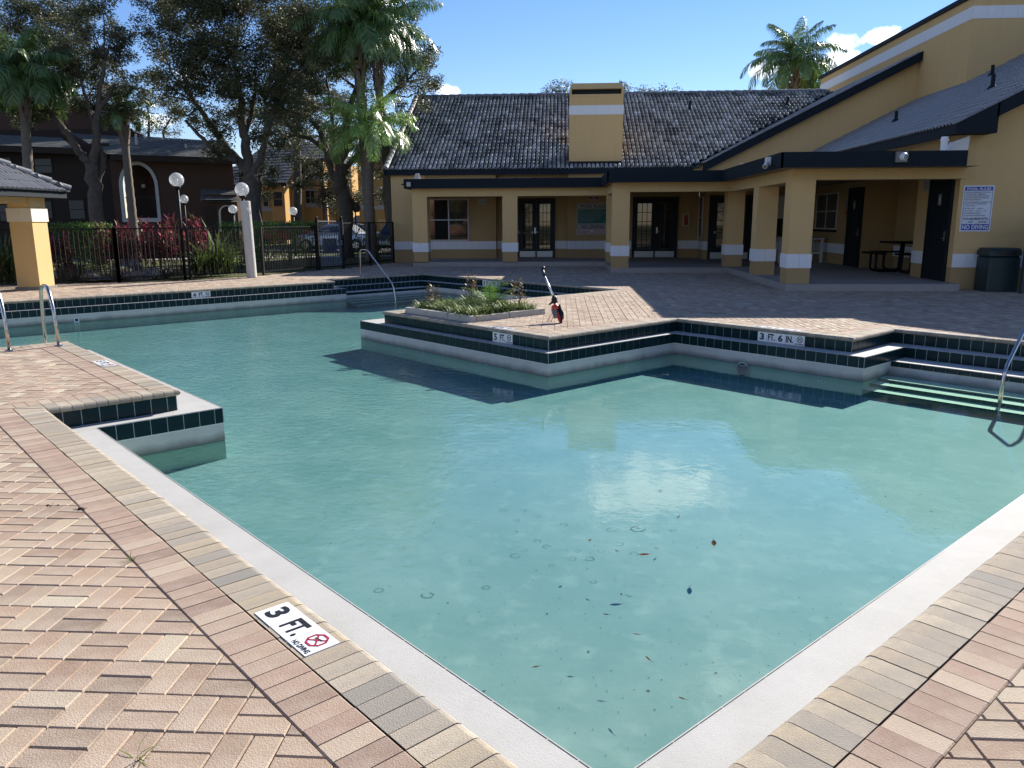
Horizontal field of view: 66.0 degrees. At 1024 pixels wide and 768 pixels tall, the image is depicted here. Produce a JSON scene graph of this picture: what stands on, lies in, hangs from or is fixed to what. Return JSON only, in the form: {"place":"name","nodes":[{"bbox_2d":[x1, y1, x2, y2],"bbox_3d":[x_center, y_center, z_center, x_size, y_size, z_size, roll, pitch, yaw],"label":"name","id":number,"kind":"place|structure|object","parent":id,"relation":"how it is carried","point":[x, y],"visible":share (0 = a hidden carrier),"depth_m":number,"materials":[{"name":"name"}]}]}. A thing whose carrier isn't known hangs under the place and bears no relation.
{"place":"outdoors","nodes":[
{"label":"outdoors","id":0,"kind":"place"},
{"bbox_2d":[0,243,392,284],"bbox_3d":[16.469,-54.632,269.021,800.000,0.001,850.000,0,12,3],"label":"lawn","id":1,"kind":"structure","parent":0,"point":[208,276],"depth_m":29.30,"materials":[{"name":"plant"}]},
{"bbox_2d":[0,238,14,283],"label":"spider lily","id":2,"kind":"object","parent":1,"relation":"on","point":[2,259],"visible":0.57,"depth_m":21.23,"materials":[{"name":"green plant"}]},
{"bbox_2d":[0,228,53,283],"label":"spider lily","id":3,"kind":"object","parent":1,"relation":"on","point":[9,265],"visible":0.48,"depth_m":21.34,"materials":[{"name":"green plant"}]},
{"bbox_2d":[0,24,82,171],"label":"queen palm","id":4,"kind":"object","parent":1,"relation":"on","point":[32,64],"visible":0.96,"depth_m":29.20,"materials":[{"name":"plant"}]},
{"bbox_2d":[50,227,77,281],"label":"ti plant","id":5,"kind":"object","parent":1,"relation":"on","point":[63,255],"visible":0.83,"depth_m":22.16,"materials":[{"name":"red plant"}]},
{"bbox_2d":[0,0,133,110],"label":"oak tree","id":6,"kind":"object","parent":1,"relation":"on","point":[23,9],"visible":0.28,"depth_m":49.69,"materials":[{"name":"green plant"}]},
{"bbox_2d":[55,264,78,280],"bbox_3d":[-13.018,-3.243,23.036,0.644,0.664,0.875,-5,13,-23],"label":"boulder","id":7,"kind":"object","parent":1,"relation":"on","point":[74,274],"visible":0.31,"depth_m":22.76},
{"bbox_2d":[0,0,149,264],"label":"oak tree","id":8,"kind":"object","parent":1,"relation":"on","point":[90,161],"visible":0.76,"depth_m":30.54,"materials":[{"name":"green plant"}]},
{"bbox_2d":[47,221,107,279],"bbox_3d":[-12.506,-3.846,22.680,1.392,1.698,0.844,0,12,3],"label":"green shrub","id":9,"kind":"object","parent":1,"relation":"on","point":[75,236],"visible":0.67,"depth_m":22.56,"materials":[{"name":"green plant"}]},
{"bbox_2d":[80,270,99,281],"bbox_3d":[-12.230,-3.103,22.795,0.507,0.364,0.639,-1,12,-4],"label":"boulder","id":10,"kind":"object","parent":1,"relation":"on","point":[89,275],"visible":0.52,"depth_m":22.59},
{"bbox_2d":[66,222,116,275],"bbox_3d":[-12.097,-3.872,22.848,1.164,1.674,0.863,0,12,3],"label":"green shrub","id":11,"kind":"object","parent":1,"relation":"on","point":[93,258],"visible":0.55,"depth_m":22.74,"materials":[{"name":"green plant"}]},
{"bbox_2d":[89,220,122,279],"bbox_3d":[-11.695,-3.868,22.701,1.153,1.722,0.998,0,12,3],"label":"ti plant","id":12,"kind":"object","parent":1,"relation":"on","point":[106,248],"visible":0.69,"depth_m":22.63,"materials":[{"name":"red plant"}]},
{"bbox_2d":[0,94,242,254],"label":"brown house","id":13,"kind":"structure","parent":1,"relation":"on","point":[207,189],"depth_m":40.59,"materials":[{"name":"paint"}]},
{"bbox_2d":[0,204,6,221],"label":"window","id":14,"kind":"structure","parent":13,"relation":"in","point":[3,216],"depth_m":41.71,"materials":[{"name":"grey"}]},
{"bbox_2d":[33,157,53,173],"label":"window","id":15,"kind":"structure","parent":13,"relation":"in","point":[42,166],"depth_m":41.06,"materials":[{"name":"grey"}]},
{"bbox_2d":[44,200,53,218],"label":"window","id":16,"kind":"structure","parent":13,"relation":"in","point":[48,203],"depth_m":41.50,"materials":[{"name":"grey"}]},
{"bbox_2d":[67,199,86,219],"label":"window","id":17,"kind":"structure","parent":13,"relation":"in","point":[76,207],"depth_m":41.42,"materials":[{"name":"grey"}]},
{"bbox_2d":[204,206,218,249],"bbox_3d":[-14.952,-7.596,39.230,0.604,2.479,0.015,0,12,3],"label":"entry doorway","id":18,"kind":"structure","parent":13,"relation":"in","point":[210,215],"depth_m":39.10,"materials":[{"name":"brown"}]},
{"bbox_2d":[221,206,232,230],"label":"small arch door","id":19,"kind":"structure","parent":13,"relation":"in","point":[226,216],"depth_m":39.03,"materials":[{"name":"brown"}]},
{"bbox_2d":[111,221,138,276],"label":"ti plant","id":20,"kind":"object","parent":1,"relation":"on","point":[125,247],"visible":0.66,"depth_m":22.88,"materials":[{"name":"red plant"}]},
{"bbox_2d":[93,84,158,259],"bbox_3d":[-15.520,-8.432,31.948,2.222,7.006,2.299,4,13,20],"label":"queen palm","id":21,"kind":"object","parent":1,"relation":"on","point":[121,128],"visible":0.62,"depth_m":31.75,"materials":[{"name":"plant"}]},
{"bbox_2d":[0,227,256,282],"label":"iron fence","id":22,"kind":"object","parent":1,"relation":"on","point":[118,277],"visible":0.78,"depth_m":22.17,"materials":[{"name":"metal"}]},
{"bbox_2d":[122,270,155,280],"bbox_3d":[-10.920,-3.179,23.146,0.991,0.321,0.622,-10,15,-40],"label":"boulder","id":23,"kind":"object","parent":1,"relation":"on","point":[140,274],"visible":0.62,"depth_m":22.91,"materials":[{"name":"stone"}]},
{"bbox_2d":[124,216,155,270],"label":"ti plant","id":24,"kind":"object","parent":1,"relation":"on","point":[141,242],"visible":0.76,"depth_m":23.11,"materials":[{"name":"red plant"}]},
{"bbox_2d":[134,216,173,277],"bbox_3d":[-10.576,-4.067,23.419,1.270,1.806,0.931,0,12,3],"label":"ti plant","id":25,"kind":"object","parent":1,"relation":"on","point":[152,250],"visible":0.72,"depth_m":23.31,"materials":[{"name":"red plant"}]},
{"bbox_2d":[145,266,162,278],"bbox_3d":[-10.687,-3.301,23.518,0.493,0.463,0.596,-7,13,-28],"label":"boulder","id":26,"kind":"object","parent":1,"relation":"on","point":[154,270],"visible":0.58,"depth_m":23.30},
{"bbox_2d":[131,91,184,138],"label":"thin tree","id":27,"kind":"object","parent":1,"relation":"on","point":[155,131],"visible":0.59,"depth_m":56.84,"materials":[{"name":"plant"}]},
{"bbox_2d":[151,219,186,277],"bbox_3d":[-10.229,-4.059,23.540,1.359,1.738,0.988,-5,13,-19],"label":"ti plant","id":28,"kind":"object","parent":1,"relation":"on","point":[168,243],"visible":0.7,"depth_m":23.53,"materials":[{"name":"red plant"}]},
{"bbox_2d":[169,173,186,279],"bbox_3d":[-9.637,-4.575,22.918,0.400,3.050,0.400,0,12,3],"label":"globe lamp","id":29,"kind":"object","parent":1,"relation":"on","point":[177,187],"visible":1,"depth_m":22.81,"materials":[{"name":"white metal"}]},
{"bbox_2d":[163,211,203,273],"bbox_3d":[-10.051,-4.323,24.213,1.432,1.977,0.910,-3,12,-15],"label":"ti plant","id":30,"kind":"object","parent":1,"relation":"on","point":[175,223],"visible":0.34,"depth_m":24.18,"materials":[{"name":"red plant"}]},
{"bbox_2d":[168,234,229,275],"bbox_3d":[-9.522,-3.953,23.896,2.533,1.336,2.580,0,12,3],"label":"spider lily","id":31,"kind":"object","parent":1,"relation":"on","point":[200,267],"visible":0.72,"depth_m":23.90,"materials":[{"name":"green plant"}]},
{"bbox_2d":[184,214,213,258],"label":"ti plant","id":32,"kind":"object","parent":1,"relation":"on","point":[196,231],"visible":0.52,"depth_m":24.29,"materials":[{"name":"red plant"}]},
{"bbox_2d":[174,220,241,274],"bbox_3d":[-9.187,-4.243,24.233,2.816,1.762,2.870,-8,14,-31],"label":"spider lily","id":33,"kind":"object","parent":1,"relation":"on","point":[215,264],"visible":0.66,"depth_m":24.16,"materials":[{"name":"green plant"}]},
{"bbox_2d":[209,234,244,273],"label":"spider lily","id":34,"kind":"object","parent":1,"relation":"on","point":[227,266],"visible":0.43,"depth_m":24.54,"materials":[{"name":"green plant"}]},
{"bbox_2d":[125,0,336,261],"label":"oak tree","id":35,"kind":"object","parent":1,"relation":"on","point":[232,83],"visible":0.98,"depth_m":31.10,"materials":[{"name":"green plant"}]},
{"bbox_2d":[216,220,260,268],"bbox_3d":[-9.583,-4.909,27.707,1.388,1.690,1.139,0,12,3],"label":"hedge section","id":36,"kind":"object","parent":1,"relation":"on","point":[230,224],"visible":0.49,"depth_m":27.64,"materials":[{"name":"green plant"}]},
{"bbox_2d":[233,159,283,232],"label":"bushy tree","id":37,"kind":"object","parent":1,"relation":"on","point":[273,172],"visible":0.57,"depth_m":43.51,"materials":[{"name":"plant"}]},
{"bbox_2d":[240,220,283,266],"bbox_3d":[-8.976,-5.049,28.349,1.412,1.695,1.122,0,12,3],"label":"hedge section","id":38,"kind":"object","parent":1,"relation":"on","point":[268,224],"visible":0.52,"depth_m":28.24,"materials":[{"name":"green plant"}]},
{"bbox_2d":[233,142,310,243],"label":"apartment block","id":39,"kind":"structure","parent":1,"relation":"on","point":[278,206],"depth_m":58.78,"materials":[{"name":"grey shingle"},{"name":"yellow stucco"}]},
{"bbox_2d":[272,191,283,206],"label":"window","id":40,"kind":"structure","parent":39,"relation":"in","point":[278,195],"depth_m":57.57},
{"bbox_2d":[266,220,307,265],"bbox_3d":[-8.309,-5.205,29.092,1.420,1.691,1.134,0,12,3],"label":"hedge section","id":41,"kind":"object","parent":1,"relation":"on","point":[298,223],"visible":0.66,"depth_m":29.05,"materials":[{"name":"green plant"}]},
{"bbox_2d":[259,225,318,274],"bbox_3d":[-7.131,-4.312,25.337,0.084,1.520,2.621,5,13,26],"label":"iron fence","id":42,"kind":"object","parent":1,"relation":"on","point":[263,264],"visible":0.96,"depth_m":25.14,"materials":[{"name":"metal"}]},
{"bbox_2d":[264,222,313,242],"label":"parked car","id":43,"kind":"object","parent":1,"relation":"on","point":[281,234],"visible":0.06,"depth_m":53.23,"materials":[{"name":"red paint"}]},
{"bbox_2d":[214,0,370,246],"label":"oak tree","id":44,"kind":"object","parent":1,"relation":"on","point":[297,201],"visible":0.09,"depth_m":48.76,"materials":[{"name":"green plant"}]},
{"bbox_2d":[287,220,326,264],"bbox_3d":[-7.820,-5.412,30.059,1.411,1.693,1.163,0,12,3],"label":"hedge section","id":45,"kind":"object","parent":1,"relation":"on","point":[312,249],"visible":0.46,"depth_m":30.03,"materials":[{"name":"green plant"}]},
{"bbox_2d":[278,129,360,224],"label":"bushy tree","id":46,"kind":"object","parent":1,"relation":"on","point":[326,194],"visible":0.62,"depth_m":44.96,"materials":[{"name":"plant"}]},
{"bbox_2d":[301,126,358,230],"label":"apartment block","id":47,"kind":"structure","parent":1,"relation":"on","point":[313,210],"depth_m":61.61,"materials":[{"name":"yellow paint"}]},
{"bbox_2d":[305,189,317,202],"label":"window","id":48,"kind":"structure","parent":47,"relation":"in","point":[310,192],"depth_m":61.31,"materials":[{"name":"black glass"}]},
{"bbox_2d":[290,0,420,260],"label":"queen palm","id":49,"kind":"object","parent":1,"relation":"on","point":[362,55],"visible":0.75,"depth_m":31.09,"materials":[{"name":"plant"}]},
{"bbox_2d":[271,3,445,257],"bbox_3d":[-6.808,-10.906,34.706,7.892,10.838,4.088,-1,12,-2],"label":"oak tree","id":50,"kind":"object","parent":1,"relation":"on","point":[347,205],"visible":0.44,"depth_m":34.83,"materials":[{"name":"green plant"}]},
{"bbox_2d":[342,222,394,265],"bbox_3d":[-5.279,-5.188,29.232,0.078,1.620,3.902,4,12,18],"label":"iron fence","id":51,"kind":"object","parent":1,"relation":"on","point":[369,244],"visible":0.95,"depth_m":29.16,"materials":[{"name":"metal"}]},
{"bbox_2d":[318,74,418,260],"bbox_3d":[-5.864,-8.729,32.250,4.288,7.370,4.064,0,12,3],"label":"queen palm","id":52,"kind":"object","parent":1,"relation":"on","point":[370,142],"visible":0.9,"depth_m":31.68,"materials":[{"name":"plant"}]},
{"bbox_2d":[350,126,393,221],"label":"bushy tree","id":53,"kind":"object","parent":1,"relation":"on","point":[356,196],"visible":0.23,"depth_m":48.99,"materials":[{"name":"plant"}]},
{"bbox_2d":[354,236,392,257],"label":"green shrub","id":54,"kind":"object","parent":1,"relation":"on","point":[376,245],"visible":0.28,"depth_m":33.34,"materials":[{"name":"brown plant"}]},
{"bbox_2d":[357,142,391,231],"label":"apartment block","id":55,"kind":"structure","parent":1,"relation":"on","point":[379,207],"depth_m":54.26,"materials":[{"name":"yellow paint"}]},
{"bbox_2d":[364,221,390,251],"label":"parked car","id":56,"kind":"object","parent":1,"relation":"on","point":[387,232],"visible":0.02,"depth_m":40.20,"materials":[{"name":"black paint"}]},
{"bbox_2d":[315,0,443,258],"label":"queen palm","id":57,"kind":"object","parent":1,"relation":"on","point":[378,79],"visible":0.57,"depth_m":31.90,"materials":[{"name":"plant"}]},
{"bbox_2d":[540,76,573,92],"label":"tree","id":58,"kind":"object","parent":1,"relation":"on","point":[554,88],"visible":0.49,"depth_m":56.75,"materials":[{"name":"plant"}]},
{"bbox_2d":[634,83,682,91],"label":"tree","id":59,"kind":"object","parent":1,"relation":"on","point":[642,90],"visible":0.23,"depth_m":56.51,"materials":[{"name":"plant"}]},
{"bbox_2d":[740,16,847,89],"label":"queen palm","id":60,"kind":"object","parent":1,"relation":"on","point":[801,65],"visible":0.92,"depth_m":54.47,"materials":[{"name":"plant"}]},
{"bbox_2d":[795,56,834,88],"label":"queen palm","id":61,"kind":"object","parent":1,"relation":"on","point":[812,86],"visible":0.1,"depth_m":58.75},
{"bbox_2d":[264,247,390,250],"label":"lane","id":62,"kind":"structure","parent":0,"point":[313,250],"depth_m":46.49,"materials":[{"name":"asphalt"}]},
{"bbox_2d":[291,224,364,250],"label":"parked car","id":63,"kind":"object","parent":62,"relation":"on","point":[331,233],"visible":0.17,"depth_m":42.72,"materials":[{"name":"silver metal"}]},
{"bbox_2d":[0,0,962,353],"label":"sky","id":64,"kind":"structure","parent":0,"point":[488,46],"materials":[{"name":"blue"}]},
{"bbox_2d":[0,262,1023,767],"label":"pool deck","id":65,"kind":"structure","parent":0,"point":[176,646],"depth_m":3.28,"materials":[{"name":"brick pavers"},{"name":"concrete"}]},
{"bbox_2d":[0,284,63,350],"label":"pool ladder","id":66,"kind":"object","parent":65,"relation":"on","point":[4,318],"visible":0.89,"depth_m":10.71,"materials":[{"name":"silver metal"}]},
{"bbox_2d":[0,158,71,289],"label":"gazebo","id":67,"kind":"object","parent":65,"relation":"on","point":[24,192],"visible":1,"depth_m":19.36,"materials":[{"name":"yellow paint"}]},
{"bbox_2d":[92,360,115,366],"bbox_3d":[-4.862,-0.243,9.396,0.152,0.013,0.462,-11,16,-40],"label":"depth marker","id":68,"kind":"object","parent":65,"relation":"on","point":[104,363],"visible":1,"depth_m":9.38,"materials":[{"name":"white tile"}]},
{"bbox_2d":[120,734,160,765],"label":"weed","id":69,"kind":"object","parent":65,"relation":"on","point":[140,757],"visible":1,"depth_m":2.49,"materials":[{"name":"green plant"}]},
{"bbox_2d":[240,201,256,277],"bbox_3d":[-7.754,-4.238,23.195,0.363,2.242,0.371,0,12,3],"label":"pillar","id":70,"kind":"object","parent":65,"relation":"on","point":[250,259],"visible":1,"depth_m":23.13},
{"bbox_2d":[235,182,248,200],"bbox_3d":[-7.944,-4.558,23.431,0.400,2.790,0.400,0,12,3],"label":"globe lamp","id":71,"kind":"object","parent":70,"relation":"on","point":[242,196],"visible":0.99,"depth_m":23.15,"materials":[{"name":"white glass"}]},
{"bbox_2d":[255,602,339,657],"bbox_3d":[-0.900,1.016,3.278,0.152,0.013,0.462,-11,16,-40],"label":"depth marker","id":72,"kind":"object","parent":65,"relation":"on","point":[298,630],"visible":1,"depth_m":3.26,"materials":[{"name":"white tile"}]},
{"bbox_2d":[315,216,344,269],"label":"pool gate","id":73,"kind":"structure","parent":65,"relation":"on","point":[330,245],"depth_m":26.90,"materials":[{"name":"black metal"}]},
{"bbox_2d":[405,307,544,321],"bbox_3d":[-0.681,-1.316,14.223,1.700,0.119,1.950,-11,16,-40],"label":"planter bed","id":74,"kind":"object","parent":65,"relation":"on","point":[468,318],"visible":0.52,"depth_m":13.57,"materials":[{"name":"white concrete"}]},
{"bbox_2d":[423,284,440,302],"bbox_3d":[-1.472,-1.609,14.445,0.364,0.473,0.370,0,12,3],"label":"croton","id":75,"kind":"object","parent":74,"relation":"in","point":[434,295],"visible":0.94,"depth_m":14.41,"materials":[{"name":"green plant"}]},
{"bbox_2d":[463,273,477,300],"bbox_3d":[-0.728,-1.695,14.350,0.370,0.673,0.387,-2,12,-9],"label":"croton","id":76,"kind":"object","parent":74,"relation":"in","point":[471,284],"visible":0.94,"depth_m":14.30,"materials":[{"name":"green plant"}]},
{"bbox_2d":[460,304,486,317],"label":"grass clump","id":77,"kind":"object","parent":74,"relation":"in","point":[470,313],"visible":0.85,"depth_m":13.15,"materials":[{"name":"green plant"}]},
{"bbox_2d":[458,277,519,305],"bbox_3d":[-0.459,-1.647,14.285,1.126,0.508,1.108,11,16,44],"label":"pygmy palm","id":78,"kind":"object","parent":74,"relation":"on","point":[493,289],"visible":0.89,"depth_m":14.26,"materials":[{"name":"green plant"}]},
{"bbox_2d":[490,300,513,312],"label":"grass clump","id":79,"kind":"object","parent":74,"relation":"on","point":[497,305],"visible":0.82,"depth_m":13.73,"materials":[{"name":"green plant"}]},
{"bbox_2d":[508,278,526,308],"bbox_3d":[0.121,-1.577,13.884,0.380,0.623,0.337,4,13,20],"label":"croton","id":80,"kind":"object","parent":74,"relation":"in","point":[521,294],"visible":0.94,"depth_m":13.85,"materials":[{"name":"green plant"}]},
{"bbox_2d":[0,275,1023,767],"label":"pool basin","id":81,"kind":"object","parent":65,"relation":"in","point":[846,505],"visible":0.82,"depth_m":7.01,"materials":[{"name":"white paint"}]},
{"bbox_2d":[191,291,210,297],"bbox_3d":[-7.726,-2.223,19.578,0.462,0.152,0.013,-11,16,-40],"label":"depth marker","id":82,"kind":"object","parent":81,"relation":"on","point":[202,294],"visible":1,"depth_m":19.58,"materials":[{"name":"white tile"}]},
{"bbox_2d":[360,249,396,305],"bbox_3d":[-3.919,-3.139,23.021,0.120,1.564,1.930,-11,16,-42],"label":"handrail","id":83,"kind":"object","parent":81,"relation":"on","point":[379,267],"visible":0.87,"depth_m":22.94,"materials":[{"name":"silver metal"}]},
{"bbox_2d":[493,332,512,343],"bbox_3d":[-0.145,-0.712,12.163,0.013,0.152,0.462,-11,16,-40],"label":"depth marker","id":84,"kind":"object","parent":81,"relation":"on","point":[503,338],"visible":1,"depth_m":12.15,"materials":[{"name":"white tile"}]},
{"bbox_2d":[758,331,804,345],"bbox_3d":[4.079,-0.690,11.951,0.013,0.152,0.774,-11,16,-40],"label":"depth marker","id":85,"kind":"object","parent":81,"relation":"on","point":[796,340],"visible":1,"depth_m":11.94,"materials":[{"name":"white tile"}]},
{"bbox_2d":[997,326,1023,406],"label":"handrail","id":86,"kind":"object","parent":81,"relation":"on","point":[1006,368],"visible":1,"depth_m":9.77,"materials":[{"name":"silver metal"}]},
{"bbox_2d":[541,266,563,322],"bbox_3d":[0.670,-1.470,13.091,0.384,1.112,0.224,0,-26,3],"label":"electric guitar","id":87,"kind":"object","parent":65,"relation":"on","point":[557,312],"visible":0.99,"depth_m":12.90,"materials":[{"name":"wood"}]},
{"bbox_2d":[383,0,1023,290],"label":"clubhouse","id":88,"kind":"structure","parent":65,"relation":"on","point":[938,96],"depth_m":28.08,"materials":[{"name":"yellow paint"}]},
{"bbox_2d":[429,199,468,240],"bbox_3d":[-2.479,-6.421,30.831,1.580,1.610,0.045,0,12,3],"label":"window","id":89,"kind":"structure","parent":88,"relation":"in","point":[448,217],"depth_m":30.83,"materials":[{"name":"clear glass"}]},
{"bbox_2d":[518,200,535,257],"bbox_3d":[0.586,-6.105,31.028,0.720,2.220,0.103,0,12,3],"label":"door","id":90,"kind":"structure","parent":88,"relation":"in","point":[527,238],"depth_m":31.05,"materials":[{"name":"black glass"}]},
{"bbox_2d":[534,200,553,256],"bbox_3d":[1.251,-6.098,30.979,0.755,2.220,0.121,0,12,3],"label":"door","id":91,"kind":"structure","parent":88,"relation":"in","point":[546,206],"depth_m":31.00,"materials":[{"name":"black glass"}]},
{"bbox_2d":[576,229,605,233],"bbox_3d":[3.159,-5.909,30.601,1.310,0.185,0.008,0,12,3],"label":"warning sign","id":92,"kind":"object","parent":88,"relation":"attached to","point":[595,231],"visible":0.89,"depth_m":30.60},
{"bbox_2d":[577,203,605,228],"bbox_3d":[3.150,-6.499,30.476,1.280,0.990,0.010,0,12,3],"label":"pool rules board","id":93,"kind":"object","parent":88,"relation":"attached to","point":[591,215],"visible":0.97,"depth_m":30.48,"materials":[{"name":"plastic"}]},
{"bbox_2d":[633,199,655,257],"bbox_3d":[5.111,-6.011,30.439,0.795,2.230,0.050,0,12,3],"label":"door","id":94,"kind":"structure","parent":88,"relation":"in","point":[643,244],"depth_m":30.43,"materials":[{"name":"black glass"}]},
{"bbox_2d":[654,199,676,257],"bbox_3d":[5.912,-5.998,30.356,0.795,2.230,0.121,0,12,3],"label":"door","id":95,"kind":"structure","parent":88,"relation":"in","point":[665,209],"depth_m":30.38,"materials":[{"name":"black glass"}]},
{"bbox_2d":[697,196,703,237],"bbox_3d":[7.118,-6.280,29.722,0.045,1.530,0.800,0,12,3],"label":"window","id":96,"kind":"structure","parent":88,"relation":"in","point":[701,199],"depth_m":29.75,"materials":[{"name":"glass"}]},
{"bbox_2d":[709,197,724,258],"bbox_3d":[7.651,-5.725,28.985,0.705,2.240,0.103,0,12,3],"label":"door","id":97,"kind":"structure","parent":88,"relation":"in","point":[716,223],"depth_m":29.00,"materials":[{"name":"black glass"}]},
{"bbox_2d":[742,197,750,258],"bbox_3d":[8.372,-5.725,28.968,0.715,2.240,0.050,0,12,3],"label":"door","id":98,"kind":"structure","parent":88,"relation":"in","point":[747,212],"depth_m":28.93,"materials":[{"name":"black glass"}]},
{"bbox_2d":[815,192,838,229],"bbox_3d":[10.756,-5.907,26.942,0.045,1.200,2.150,0,12,3],"label":"window","id":99,"kind":"structure","parent":88,"relation":"in","point":[826,205],"depth_m":26.84,"materials":[{"name":"glass"}]},
{"bbox_2d":[844,189,861,266],"bbox_3d":[10.547,-4.817,24.375,0.121,2.320,1.066,0,12,3],"label":"door","id":100,"kind":"structure","parent":88,"relation":"in","point":[853,215],"depth_m":24.42,"materials":[{"name":"metal"}]},
{"bbox_2d":[861,241,912,273],"bbox_3d":[10.693,-3.555,22.014,1.430,0.845,2.050,0,12,3],"label":"picnic table","id":101,"kind":"object","parent":88,"relation":"on","point":[901,253],"visible":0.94,"depth_m":21.97,"materials":[{"name":"black metal"}]},
{"bbox_2d":[895,151,908,161],"bbox_3d":[8.378,-4.876,16.896,0.240,0.220,0.184,0,12,3],"label":"security camera","id":102,"kind":"object","parent":88,"relation":"attached to","point":[901,156],"visible":1,"depth_m":16.90,"materials":[{"name":"grey plastic"}]},
{"bbox_2d":[922,180,950,280],"bbox_3d":[10.216,-3.693,18.961,0.121,2.340,1.046,0,12,3],"label":"door","id":103,"kind":"structure","parent":88,"relation":"in","point":[938,215],"depth_m":18.98,"materials":[{"name":"metal"}]},
{"bbox_2d":[959,185,994,231],"bbox_3d":[10.655,-4.020,18.049,0.680,1.030,0.010,0,12,3],"label":"pool rules sign","id":104,"kind":"object","parent":88,"relation":"attached to","point":[977,206],"visible":1,"depth_m":18.05,"materials":[{"name":"plastic"}]},
{"bbox_2d":[754,325,801,330],"bbox_3d":[4.065,-0.855,12.099,0.152,0.013,0.774,-11,16,-40],"label":"depth marker","id":105,"kind":"object","parent":65,"relation":"on","point":[777,328],"visible":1,"depth_m":12.05,"materials":[{"name":"white tile"}]},
{"bbox_2d":[973,247,1022,291],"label":"rubbish bin","id":106,"kind":"object","parent":65,"relation":"on","point":[997,269],"visible":1,"depth_m":17.67,"materials":[{"name":"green plastic"}]},
{"bbox_2d":[776,237,824,262],"bbox_3d":[9.860,-4.666,27.385,1.550,0.820,1.200,0,12,3],"label":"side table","id":107,"kind":"object","parent":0,"point":[820,253],"visible":0.58,"depth_m":26.86,"materials":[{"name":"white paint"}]},
{"bbox_2d":[1018,253,1023,293],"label":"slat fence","id":108,"kind":"object","parent":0,"point":[1021,287],"visible":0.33,"depth_m":17.30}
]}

